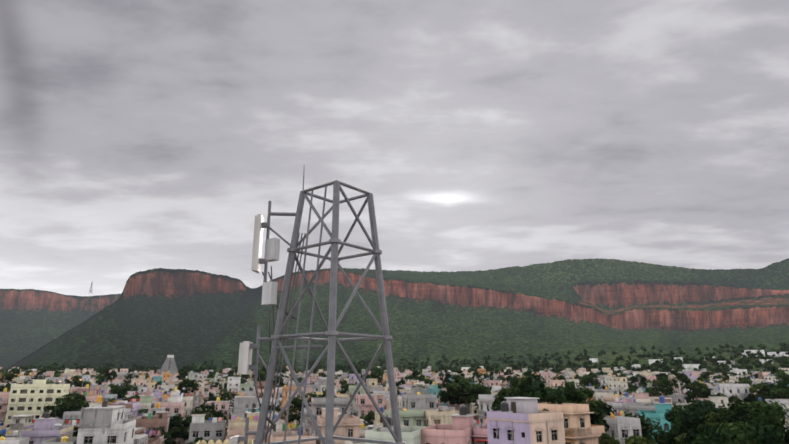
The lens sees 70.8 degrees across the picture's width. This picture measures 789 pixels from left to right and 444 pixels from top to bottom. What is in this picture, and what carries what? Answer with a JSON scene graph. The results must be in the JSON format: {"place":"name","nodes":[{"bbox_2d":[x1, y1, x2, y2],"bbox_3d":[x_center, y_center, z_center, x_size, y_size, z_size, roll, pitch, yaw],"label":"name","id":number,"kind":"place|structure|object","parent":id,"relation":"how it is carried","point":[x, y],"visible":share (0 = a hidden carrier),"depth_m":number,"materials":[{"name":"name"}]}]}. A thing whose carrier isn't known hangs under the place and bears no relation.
{"place":"outdoors","nodes":[
{"label":"outdoors","id":0,"kind":"place"},
{"bbox_2d":[0,289,121,369],"bbox_3d":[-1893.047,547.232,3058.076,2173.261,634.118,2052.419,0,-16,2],"label":"hill","id":1,"kind":"structure","parent":0,"point":[32,320],"depth_m":3483.02,"materials":[{"name":"green plant"}]},
{"bbox_2d":[0,0,788,295],"label":"sky","id":2,"kind":"structure","parent":0,"point":[136,135],"materials":[{"name":"grey"}]},
{"bbox_2d":[4,258,788,374],"bbox_3d":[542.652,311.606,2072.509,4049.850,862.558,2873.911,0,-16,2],"label":"hill","id":3,"kind":"structure","parent":0,"point":[198,318],"depth_m":2517.25,"materials":[{"name":"green plant"}]},
{"bbox_2d":[0,342,788,389],"bbox_3d":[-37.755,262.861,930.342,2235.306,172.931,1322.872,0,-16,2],"label":"trees","id":4,"kind":"object","parent":3,"relation":"on","point":[782,361],"visible":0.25,"depth_m":922.98,"materials":[{"name":"green plant"}]},
{"bbox_2d":[226,350,788,370],"bbox_3d":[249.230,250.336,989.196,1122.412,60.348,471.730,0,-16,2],"label":"houses","id":5,"kind":"structure","parent":3,"relation":"on","point":[686,366],"depth_m":985.76,"materials":[{"name":"paint"}]},
{"bbox_3d":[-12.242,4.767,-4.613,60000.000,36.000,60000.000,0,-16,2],"label":"ground","id":6,"kind":"structure","parent":0,"visible":0},
{"bbox_2d":[0,375,671,443],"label":"buildings","id":7,"kind":"structure","parent":6,"relation":"on","point":[521,420],"depth_m":80.83,"materials":[{"name":"paint"}]},
{"bbox_2d":[229,165,404,443],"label":"telecom tower","id":8,"kind":"structure","parent":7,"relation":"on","point":[269,291],"depth_m":9.80,"materials":[{"name":"metal"}]},
{"bbox_2d":[0,382,788,443],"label":"town","id":9,"kind":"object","parent":6,"relation":"on","point":[98,420],"visible":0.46,"depth_m":135.33,"materials":[{"name":"paint"}]},
{"bbox_2d":[0,367,788,443],"bbox_3d":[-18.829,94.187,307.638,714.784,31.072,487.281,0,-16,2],"label":"trees","id":10,"kind":"object","parent":6,"relation":"on","point":[530,384],"visible":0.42,"depth_m":195.72,"materials":[{"name":"green plant"}]},
{"bbox_2d":[138,392,788,443],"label":"trees","id":11,"kind":"object","parent":6,"relation":"on","point":[708,422],"visible":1,"depth_m":67.26,"materials":[{"name":"green plant"}]},
{"bbox_3d":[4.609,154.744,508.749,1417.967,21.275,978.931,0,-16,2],"label":"town streets","id":12,"kind":"structure","parent":6,"relation":"on","visible":0},
{"bbox_2d":[0,369,788,408],"bbox_3d":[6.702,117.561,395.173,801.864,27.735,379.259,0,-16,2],"label":"town","id":13,"kind":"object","parent":12,"relation":"on","point":[146,387],"visible":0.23,"depth_m":364.83,"materials":[{"name":"paint"}]},
{"bbox_2d":[161,355,176,374],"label":"temple tower","id":14,"kind":"structure","parent":13,"relation":"in","point":[169,364],"depth_m":806.97,"materials":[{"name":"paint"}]},
{"bbox_2d":[0,366,788,380],"bbox_3d":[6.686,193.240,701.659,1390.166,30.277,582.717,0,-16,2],"label":"town","id":15,"kind":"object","parent":12,"relation":"on","point":[425,372],"visible":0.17,"depth_m":638.78,"materials":[{"name":"paint"}]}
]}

